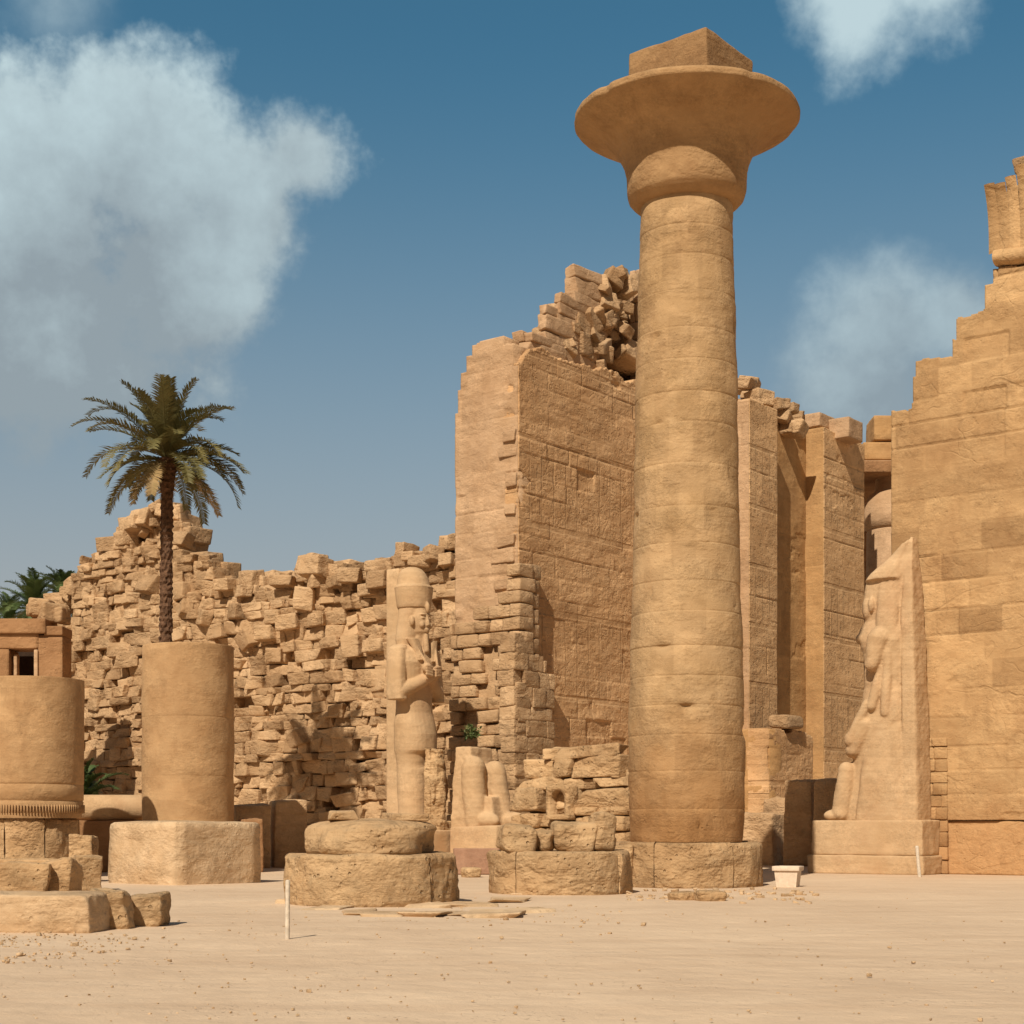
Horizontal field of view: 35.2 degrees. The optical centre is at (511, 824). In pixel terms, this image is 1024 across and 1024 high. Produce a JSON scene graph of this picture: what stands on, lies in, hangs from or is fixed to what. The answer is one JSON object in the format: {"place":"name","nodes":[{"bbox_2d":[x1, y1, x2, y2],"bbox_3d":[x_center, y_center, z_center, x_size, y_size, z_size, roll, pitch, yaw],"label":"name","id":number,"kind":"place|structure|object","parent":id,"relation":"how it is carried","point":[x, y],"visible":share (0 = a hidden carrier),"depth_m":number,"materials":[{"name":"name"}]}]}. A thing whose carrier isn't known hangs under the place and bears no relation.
{"place":"outdoors","nodes":[
{"label":"outdoors","id":0,"kind":"place"},
{"bbox_2d":[459,723,483,740],"bbox_3d":[-1.547,-3.526,61.472,0.989,0.690,1.017,0,0,0],"label":"dry shrub","id":1,"kind":"object","parent":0,"point":[469,732],"visible":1,"depth_m":61.36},
{"bbox_2d":[453,848,499,874],"bbox_3d":[-1.131,1.177,52.001,1.526,0.860,0.506,0,0,-3],"label":"statue base","id":2,"kind":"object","parent":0,"point":[471,857],"depth_m":51.75,"materials":[{"name":"stone"}]},
{"bbox_2d":[0,865,1023,1023],"bbox_3d":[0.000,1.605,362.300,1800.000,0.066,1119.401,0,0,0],"label":"ground","id":3,"kind":"structure","parent":0,"point":[857,935],"depth_m":19.08,"materials":[{"name":"sand"}]},
{"bbox_2d":[0,591,25,618],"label":"tree","id":4,"kind":"object","parent":3,"relation":"on","point":[6,597],"visible":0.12,"depth_m":117.35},
{"bbox_2d":[0,861,51,890],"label":"fallen block","id":5,"kind":"object","parent":3,"relation":"on","point":[23,876],"depth_m":36.08,"materials":[{"name":"stone"}]},
{"bbox_2d":[0,858,53,862],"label":"fallen block","id":6,"kind":"object","parent":3,"relation":"on","point":[38,860],"depth_m":45.81,"materials":[{"name":"stone"}]},
{"bbox_2d":[0,567,62,617],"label":"date palm","id":7,"kind":"object","parent":3,"relation":"on","point":[35,587],"visible":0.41,"depth_m":111.31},
{"bbox_2d":[0,618,71,677],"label":"stone chapel","id":8,"kind":"structure","parent":3,"relation":"on","point":[35,647],"depth_m":72.00,"materials":[{"name":"stone"}]},
{"bbox_2d":[18,652,33,675],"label":"window back","id":9,"kind":"structure","parent":8,"relation":"in","point":[26,659],"depth_m":75.01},
{"bbox_2d":[28,597,54,617],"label":"roof stone","id":10,"kind":"object","parent":8,"relation":"on","point":[34,604],"visible":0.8,"depth_m":72.57,"materials":[{"name":"stone"}]},
{"bbox_2d":[35,602,67,622],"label":"roof stone","id":11,"kind":"object","parent":8,"relation":"on","point":[47,611],"visible":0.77,"depth_m":72.48,"materials":[{"name":"stone"}]},
{"bbox_2d":[54,607,70,624],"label":"roof stone","id":12,"kind":"object","parent":8,"relation":"on","point":[60,615],"visible":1,"depth_m":72.61,"materials":[{"name":"stone"}]},
{"bbox_2d":[0,675,84,858],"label":"column stump","id":13,"kind":"object","parent":3,"relation":"on","point":[42,807],"visible":0.87,"depth_m":48.01,"materials":[{"name":"stone"}]},
{"bbox_2d":[33,565,74,616],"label":"date palm","id":14,"kind":"object","parent":3,"relation":"on","point":[61,575],"visible":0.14,"depth_m":124.45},
{"bbox_2d":[0,890,109,932],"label":"fallen block","id":15,"kind":"object","parent":3,"relation":"on","point":[25,911],"depth_m":24.07,"materials":[{"name":"stone"}]},
{"bbox_2d":[41,857,83,890],"bbox_3d":[-10.371,1.198,36.929,0.901,0.935,0.979,0,0,0],"label":"fallen block","id":16,"kind":"object","parent":3,"relation":"on","point":[67,873],"depth_m":36.52,"materials":[{"name":"stone"}]},
{"bbox_2d":[71,855,102,890],"bbox_3d":[-10.338,1.199,39.251,0.773,0.938,0.822,0,0,-29],"label":"fallen block","id":17,"kind":"object","parent":3,"relation":"on","point":[92,865],"depth_m":38.95,"materials":[{"name":"stone"}]},
{"bbox_2d":[69,834,98,856],"bbox_3d":[-12.091,0.677,45.311,0.801,0.854,0.758,0,0,0],"label":"fallen block","id":18,"kind":"object","parent":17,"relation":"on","point":[83,844],"depth_m":44.99,"materials":[{"name":"stone"}]},
{"bbox_2d":[83,757,129,794],"bbox_3d":[-15.232,-0.393,56.967,3.527,3.986,3.494,0,0,19],"label":"young palm","id":19,"kind":"object","parent":3,"relation":"on","point":[90,785],"visible":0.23,"depth_m":56.91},
{"bbox_2d":[79,820,141,871],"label":"wall","id":20,"kind":"structure","parent":3,"relation":"on","point":[100,830],"depth_m":54.48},
{"bbox_2d":[76,795,141,820],"bbox_3d":[-13.653,-0.567,55.003,2.879,0.922,0.901,0,0,-14],"label":"fallen drum","id":21,"kind":"object","parent":20,"relation":"on","point":[111,807],"visible":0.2,"depth_m":54.65,"materials":[{"name":"stone"}]},
{"bbox_2d":[90,888,134,928],"bbox_3d":[-6.250,1.358,25.159,0.709,0.754,0.914,0,0,-14],"label":"fallen block","id":22,"kind":"object","parent":3,"relation":"on","point":[121,910],"depth_m":24.79,"materials":[{"name":"stone"}]},
{"bbox_2d":[131,891,170,926],"bbox_3d":[-5.854,1.374,25.765,0.704,0.625,0.777,0,0,0],"label":"fallen block","id":23,"kind":"object","parent":3,"relation":"on","point":[151,909],"depth_m":25.48,"materials":[{"name":"stone"}]},
{"bbox_2d":[70,374,250,642],"bbox_3d":[-12.530,-7.298,58.530,6.530,17.796,6.132,0,0,0],"label":"date palm","id":24,"kind":"object","parent":3,"relation":"on","point":[170,427],"visible":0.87,"depth_m":58.11,"materials":[{"name":"plant"}]},
{"bbox_2d":[108,820,260,884],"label":"cut block","id":25,"kind":"structure","parent":3,"relation":"on","point":[174,852],"depth_m":43.49,"materials":[{"name":"stone"}]},
{"bbox_2d":[141,642,234,821],"bbox_3d":[-10.989,-2.184,54.461,3.857,7.668,3.855,0,0,0],"label":"column stump","id":26,"kind":"object","parent":25,"relation":"on","point":[188,739],"visible":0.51,"depth_m":53.18,"materials":[{"name":"stone"}]},
{"bbox_2d":[238,818,263,871],"bbox_3d":[-8.916,0.697,54.984,0.754,1.876,1.133,0,0,-19],"label":"fallen block","id":27,"kind":"object","parent":3,"relation":"on","point":[259,821],"depth_m":54.56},
{"bbox_2d":[234,803,270,867],"bbox_3d":[-9.735,0.435,60.007,1.378,2.517,1.161,0,0,-19],"label":"fallen block","id":28,"kind":"object","parent":3,"relation":"on","point":[262,811],"depth_m":59.61,"materials":[{"name":"stone"}]},
{"bbox_2d":[65,533,455,826],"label":"ruined wall","id":29,"kind":"structure","parent":3,"relation":"on","point":[310,731],"depth_m":71.72,"materials":[{"name":"stone"}]},
{"bbox_2d":[92,599,112,618],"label":"tumbled block","id":30,"kind":"structure","parent":29,"relation":"on","point":[103,606],"depth_m":79.50,"materials":[{"name":"stone"}]},
{"bbox_2d":[95,536,115,551],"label":"tumbled block","id":31,"kind":"object","parent":29,"relation":"on","point":[104,543],"depth_m":79.41,"materials":[{"name":"stone"}]},
{"bbox_2d":[113,529,139,545],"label":"tumbled block","id":32,"kind":"object","parent":29,"relation":"on","point":[123,537],"depth_m":78.68,"materials":[{"name":"stone"}]},
{"bbox_2d":[135,575,159,595],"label":"tumbled block","id":33,"kind":"object","parent":29,"relation":"on","point":[146,585],"depth_m":77.06,"materials":[{"name":"stone"}]},
{"bbox_2d":[172,581,190,600],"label":"tumbled block","id":34,"kind":"object","parent":29,"relation":"on","point":[181,590],"depth_m":75.60,"materials":[{"name":"stone"}]},
{"bbox_2d":[172,531,195,549],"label":"tumbled block","id":35,"kind":"object","parent":29,"relation":"on","point":[184,539],"depth_m":76.73,"materials":[{"name":"stone"}]},
{"bbox_2d":[183,526,212,545],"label":"tumbled block","id":36,"kind":"object","parent":29,"relation":"on","point":[203,536],"depth_m":77.92,"materials":[{"name":"stone"}]},
{"bbox_2d":[196,608,213,626],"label":"tumbled block","id":37,"kind":"structure","parent":29,"relation":"on","point":[204,618],"depth_m":74.43,"materials":[{"name":"stone"}]},
{"bbox_2d":[213,578,235,591],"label":"tumbled block","id":38,"kind":"structure","parent":29,"relation":"on","point":[224,584],"depth_m":73.59,"materials":[{"name":"stone"}]},
{"bbox_2d":[235,584,253,597],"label":"tumbled block","id":39,"kind":"structure","parent":29,"relation":"on","point":[244,591],"depth_m":72.84,"materials":[{"name":"stone"}]},
{"bbox_2d":[254,625,276,642],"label":"tumbled block","id":40,"kind":"structure","parent":29,"relation":"on","point":[264,633],"depth_m":71.64,"materials":[{"name":"stone"}]},
{"bbox_2d":[264,609,280,624],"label":"tumbled block","id":41,"kind":"structure","parent":40,"relation":"on","point":[269,617],"depth_m":71.46,"materials":[{"name":"stone"}]},
{"bbox_2d":[265,648,283,662],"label":"tumbled block","id":42,"kind":"structure","parent":29,"relation":"on","point":[275,655],"depth_m":71.53,"materials":[{"name":"stone"}]},
{"bbox_2d":[269,575,295,588],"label":"tumbled block","id":43,"kind":"structure","parent":29,"relation":"on","point":[280,581],"depth_m":71.23,"materials":[{"name":"stone"}]},
{"bbox_2d":[275,612,299,631],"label":"tumbled block","id":44,"kind":"structure","parent":29,"relation":"on","point":[287,622],"depth_m":70.86,"materials":[{"name":"stone"}]},
{"bbox_2d":[293,586,315,611],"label":"tumbled block","id":45,"kind":"structure","parent":29,"relation":"on","point":[304,598],"depth_m":70.24,"materials":[{"name":"stone"}]},
{"bbox_2d":[307,574,325,588],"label":"tumbled block","id":46,"kind":"structure","parent":45,"relation":"on","point":[314,581],"depth_m":69.98,"materials":[{"name":"stone"}]},
{"bbox_2d":[297,554,333,578],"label":"tumbled block","id":47,"kind":"structure","parent":29,"relation":"on","point":[309,565],"depth_m":70.00,"materials":[{"name":"stone"}]},
{"bbox_2d":[337,567,363,583],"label":"tumbled block","id":48,"kind":"structure","parent":29,"relation":"on","point":[348,575],"depth_m":68.73,"materials":[{"name":"stone"}]},
{"bbox_2d":[340,635,365,657],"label":"tumbled block","id":49,"kind":"structure","parent":29,"relation":"on","point":[351,646],"depth_m":68.55,"materials":[{"name":"stone"}]},
{"bbox_2d":[361,638,386,653],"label":"tumbled block","id":50,"kind":"structure","parent":29,"relation":"on","point":[372,646],"depth_m":67.86,"materials":[{"name":"stone"}]},
{"bbox_2d":[366,570,386,588],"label":"tumbled block","id":51,"kind":"structure","parent":29,"relation":"on","point":[376,579],"depth_m":67.60,"materials":[{"name":"stone"}]},
{"bbox_2d":[422,544,444,562],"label":"tumbled block","id":52,"kind":"structure","parent":29,"relation":"on","point":[431,552],"depth_m":65.94,"materials":[{"name":"stone"}]},
{"bbox_2d":[438,552,454,569],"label":"tumbled block","id":53,"kind":"structure","parent":29,"relation":"on","point":[446,561],"depth_m":65.50,"materials":[{"name":"stone"}]},
{"bbox_2d":[285,880,289,938],"bbox_3d":[-3.158,1.212,22.676,0.068,0.876,0.085,0,0,15],"label":"marker post","id":54,"kind":"object","parent":3,"relation":"on","point":[287,909],"visible":0.91,"depth_m":22.65,"materials":[{"name":"paint"}]},
{"bbox_2d":[268,799,306,867],"bbox_3d":[-8.483,0.343,60.988,1.381,2.653,1.147,0,0,-19],"label":"fallen block","id":55,"kind":"object","parent":3,"relation":"on","point":[288,826],"depth_m":60.45,"materials":[{"name":"stone"}]},
{"bbox_2d":[301,905,353,909],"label":"paving slab","id":56,"kind":"structure","parent":3,"relation":"on","point":[331,907],"depth_m":30.37,"materials":[{"name":"stone"}]},
{"bbox_2d":[283,818,459,906],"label":"round plinth","id":57,"kind":"structure","parent":3,"relation":"on","point":[371,862],"depth_m":31.55,"materials":[{"name":"stone"}]},
{"bbox_2d":[328,810,358,819],"bbox_3d":[-3.410,-0.188,32.586,0.617,0.225,0.575,0,0,-10],"label":"loose slab","id":58,"kind":"object","parent":57,"relation":"on","point":[343,815],"depth_m":32.39,"materials":[{"name":"stone"}]},
{"bbox_2d":[381,813,428,820],"bbox_3d":[-2.164,-0.159,32.595,0.832,0.183,0.706,0,0,-18],"label":"loose slab","id":59,"kind":"object","parent":57,"relation":"on","point":[407,817],"depth_m":32.37,"materials":[{"name":"stone"}]},
{"bbox_2d":[360,911,414,916],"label":"paving slab","id":60,"kind":"structure","parent":3,"relation":"on","point":[381,914],"depth_m":27.89,"materials":[{"name":"stone"}]},
{"bbox_2d":[386,567,450,851],"bbox_3d":[-3.457,-3.898,58.913,3.245,11.056,2.612,0,0,38],"label":"royal statue","id":61,"kind":"object","parent":3,"relation":"on","point":[417,781],"visible":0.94,"depth_m":58.40,"materials":[{"name":"stone"}]},
{"bbox_2d":[396,911,452,916],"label":"paving slab","id":62,"kind":"structure","parent":3,"relation":"on","point":[424,914],"depth_m":27.87,"materials":[{"name":"stone"}]},
{"bbox_2d":[405,901,451,907],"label":"paving slab","id":63,"kind":"structure","parent":3,"relation":"on","point":[437,904],"depth_m":31.01,"materials":[{"name":"stone"}]},
{"bbox_2d":[443,901,498,906],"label":"paving slab","id":64,"kind":"structure","parent":3,"relation":"on","point":[468,904],"depth_m":31.56,"materials":[{"name":"stone"}]},
{"bbox_2d":[461,867,480,877],"bbox_3d":[-1.241,1.484,49.461,0.545,0.370,0.654,0,0,-21],"label":"loose stone","id":65,"kind":"object","parent":3,"relation":"on","point":[470,872],"visible":0.88,"depth_m":49.19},
{"bbox_2d":[450,746,520,852],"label":"statue remains","id":66,"kind":"object","parent":3,"relation":"on","point":[481,814],"visible":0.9,"depth_m":57.39,"materials":[{"name":"stone"}]},
{"bbox_2d":[460,909,525,917],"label":"paving slab","id":67,"kind":"structure","parent":3,"relation":"on","point":[492,913],"depth_m":27.66,"materials":[{"name":"stone"}]},
{"bbox_2d":[488,897,530,902],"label":"paving slab","id":68,"kind":"structure","parent":3,"relation":"on","point":[508,899],"depth_m":33.17,"materials":[{"name":"stone"}]},
{"bbox_2d":[446,264,638,820],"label":"pylon tower","id":69,"kind":"structure","parent":3,"relation":"on","point":[540,630],"depth_m":64.75,"materials":[{"name":"stone"}]},
{"bbox_2d":[579,331,593,355],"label":"tumbled block","id":70,"kind":"object","parent":69,"relation":"on","point":[585,347],"depth_m":66.99,"materials":[{"name":"stone"}]},
{"bbox_2d":[585,307,603,332],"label":"tumbled block","id":71,"kind":"object","parent":69,"relation":"on","point":[593,320],"depth_m":67.49,"materials":[{"name":"stone"}]},
{"bbox_2d":[592,338,611,354],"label":"tumbled block","id":72,"kind":"object","parent":69,"relation":"on","point":[602,347],"depth_m":67.76,"materials":[{"name":"stone"}]},
{"bbox_2d":[602,309,613,330],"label":"tumbled block","id":73,"kind":"object","parent":69,"relation":"on","point":[608,324],"depth_m":68.12,"materials":[{"name":"stone"}]},
{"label":"tumbled block","id":74,"kind":"object","parent":73,"relation":"on","visible":0},
{"bbox_2d":[600,293,620,312],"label":"tumbled block","id":75,"kind":"object","parent":74,"relation":"on","point":[608,303],"depth_m":68.38,"materials":[{"name":"stone"}]},
{"bbox_2d":[604,266,624,292],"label":"tumbled block","id":76,"kind":"object","parent":69,"relation":"on","point":[616,282],"depth_m":68.69,"materials":[{"name":"stone"}]},
{"bbox_2d":[606,338,636,375],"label":"tumbled block","id":77,"kind":"object","parent":69,"relation":"on","point":[625,363],"depth_m":69.80,"materials":[{"name":"stone"}]},
{"bbox_2d":[613,320,634,339],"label":"tumbled block","id":78,"kind":"object","parent":77,"relation":"on","point":[625,330],"depth_m":69.07,"materials":[{"name":"stone"}]},
{"bbox_2d":[616,275,638,300],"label":"tumbled block","id":79,"kind":"object","parent":69,"relation":"on","point":[629,290],"depth_m":69.24,"materials":[{"name":"stone"}]},
{"bbox_2d":[486,849,632,894],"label":"round plinth","id":80,"kind":"structure","parent":3,"relation":"on","point":[554,872],"depth_m":36.57,"materials":[{"name":"stone"}]},
{"bbox_2d":[496,823,537,852],"bbox_3d":[0.116,0.331,37.273,0.880,0.743,1.058,0,0,-9],"label":"stone fragment","id":81,"kind":"object","parent":80,"relation":"on","point":[513,837],"visible":0.93,"depth_m":36.82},
{"bbox_2d":[536,829,553,850],"bbox_3d":[0.735,0.370,37.415,0.563,0.542,0.604,0,0,21],"label":"stone fragment","id":82,"kind":"object","parent":80,"relation":"on","point":[545,838],"visible":0.71,"depth_m":37.15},
{"bbox_2d":[550,821,597,850],"bbox_3d":[1.440,0.294,37.558,1.046,0.788,0.881,0,0,-8],"label":"stone fragment","id":83,"kind":"object","parent":80,"relation":"on","point":[575,836],"visible":0.84,"depth_m":37.17,"materials":[{"name":"stone"}]},
{"bbox_2d":[588,811,616,850],"bbox_3d":[2.051,0.167,37.642,0.675,0.991,0.749,0,0,-31],"label":"stone fragment","id":84,"kind":"object","parent":80,"relation":"on","point":[605,822],"visible":0.8,"depth_m":37.34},
{"bbox_2d":[509,743,629,841],"bbox_3d":[2.233,-0.415,50.699,4.727,4.229,2.252,0,0,38],"label":"niche ruin","id":85,"kind":"object","parent":3,"relation":"on","point":[577,783],"visible":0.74,"depth_m":50.07,"materials":[{"name":"stone"}]},
{"bbox_2d":[667,891,693,899],"bbox_3d":[3.645,1.514,34.009,0.609,0.240,0.630,0,0,-26],"label":"loose stone","id":86,"kind":"object","parent":3,"relation":"on","point":[682,895],"visible":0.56,"depth_m":33.74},
{"bbox_2d":[574,27,799,888],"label":"papyrus column","id":87,"kind":"structure","parent":3,"relation":"on","point":[684,129],"depth_m":41.26,"materials":[{"name":"stone"}]},
{"bbox_2d":[693,890,726,900],"bbox_3d":[4.112,1.498,33.590,0.602,0.279,0.630,0,0,-11],"label":"loose stone","id":88,"kind":"object","parent":3,"relation":"on","point":[708,895],"visible":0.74,"depth_m":33.32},
{"bbox_2d":[743,812,783,865],"bbox_3d":[9.855,0.591,64.481,2.010,2.223,1.301,0,0,37],"label":"gate stone","id":89,"kind":"object","parent":3,"relation":"on","point":[765,830],"visible":0.49,"depth_m":63.73,"materials":[{"name":"stone"}]},
{"bbox_2d":[763,796,784,813],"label":"gate stone","id":90,"kind":"object","parent":3,"relation":"on","point":[776,804],"visible":0.24,"depth_m":65.08,"materials":[{"name":"stone"}]},
{"bbox_2d":[772,866,803,886],"bbox_3d":[7.108,1.335,41.527,0.700,0.550,0.690,0,0,20],"label":"planter","id":91,"kind":"object","parent":3,"relation":"on","point":[787,876],"visible":0.98,"depth_m":41.26,"materials":[{"name":"stone"}]},
{"bbox_2d":[737,398,863,812],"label":"gateway wall","id":92,"kind":"structure","parent":3,"relation":"on","point":[801,510],"depth_m":76.09,"materials":[{"name":"stone"}]},
{"bbox_2d":[744,387,774,406],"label":"tumbled block","id":93,"kind":"object","parent":92,"relation":"on","point":[765,397],"depth_m":73.88,"materials":[{"name":"stone"}]},
{"bbox_2d":[738,377,756,390],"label":"tumbled block","id":94,"kind":"object","parent":93,"relation":"on","point":[747,383],"depth_m":73.81,"materials":[{"name":"stone"}]},
{"bbox_2d":[768,714,802,729],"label":"stone fragment","id":95,"kind":"object","parent":92,"relation":"on","point":[787,722],"visible":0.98,"depth_m":69.85,"materials":[{"name":"stone"}]},
{"bbox_2d":[777,409,793,423],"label":"tumbled block","id":96,"kind":"object","parent":92,"relation":"on","point":[785,416],"depth_m":74.14,"materials":[{"name":"stone"}]},
{"bbox_2d":[771,397,790,410],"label":"tumbled block","id":97,"kind":"object","parent":96,"relation":"on","point":[779,403],"depth_m":73.96,"materials":[{"name":"stone"}]},
{"bbox_2d":[780,419,809,438],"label":"tumbled block","id":98,"kind":"object","parent":92,"relation":"on","point":[800,427],"depth_m":74.31,"materials":[{"name":"stone"}]},
{"bbox_2d":[783,778,822,865],"bbox_3d":[11.368,-0.070,62.674,1.295,3.480,1.175,0,0,39],"label":"gate stone","id":99,"kind":"object","parent":3,"relation":"on","point":[799,812],"visible":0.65,"depth_m":62.23,"materials":[{"name":"stone"}]},
{"bbox_2d":[813,778,836,820],"bbox_3d":[12.103,-0.023,60.465,1.486,3.462,1.178,0,0,38],"label":"gate stone","id":100,"kind":"object","parent":3,"relation":"on","point":[824,789],"visible":0.25,"depth_m":60.20,"materials":[{"name":"stone"}]},
{"bbox_2d":[807,537,941,874],"bbox_3d":[11.906,-3.857,53.041,4.121,10.965,1.713,0,0,37],"label":"colossus","id":101,"kind":"object","parent":3,"relation":"on","point":[878,818],"visible":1,"depth_m":52.24,"materials":[{"name":"stone"}]},
{"bbox_2d":[864,476,890,578],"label":"hall column","id":102,"kind":"structure","parent":3,"relation":"on","point":[877,516],"depth_m":83.06,"materials":[{"name":"stone"}]},
{"bbox_2d":[863,415,891,460],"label":"hall architrave","id":103,"kind":"object","parent":102,"relation":"on","point":[877,445],"visible":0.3,"depth_m":82.99,"materials":[{"name":"stone"}]},
{"bbox_2d":[864,461,890,670],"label":"hall back wall","id":104,"kind":"structure","parent":3,"relation":"on","point":[874,471],"depth_m":83.05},
{"bbox_2d":[891,163,1023,875],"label":"pylon tower","id":105,"kind":"structure","parent":3,"relation":"on","point":[957,471],"depth_m":51.73,"materials":[{"name":"stone"}]},
{"bbox_2d":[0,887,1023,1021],"bbox_3d":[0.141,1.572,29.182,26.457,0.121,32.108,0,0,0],"label":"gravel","id":106,"kind":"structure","parent":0,"point":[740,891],"depth_m":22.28,"materials":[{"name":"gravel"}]},
{"bbox_2d":[0,0,1023,617],"label":"sky","id":107,"kind":"structure","parent":0,"point":[313,213],"materials":[{"name":"blue"}]},
{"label":"tumbled block","id":108,"kind":"object","parent":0,"visible":0},
{"bbox_2d":[118,514,152,533],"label":"tumbled block","id":109,"kind":"object","parent":108,"relation":"on","point":[127,523],"depth_m":78.27,"materials":[{"name":"stone"}]},
{"bbox_2d":[130,506,155,532],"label":"tumbled block","id":110,"kind":"object","parent":109,"relation":"on","point":[145,514],"depth_m":78.04,"materials":[{"name":"stone"}]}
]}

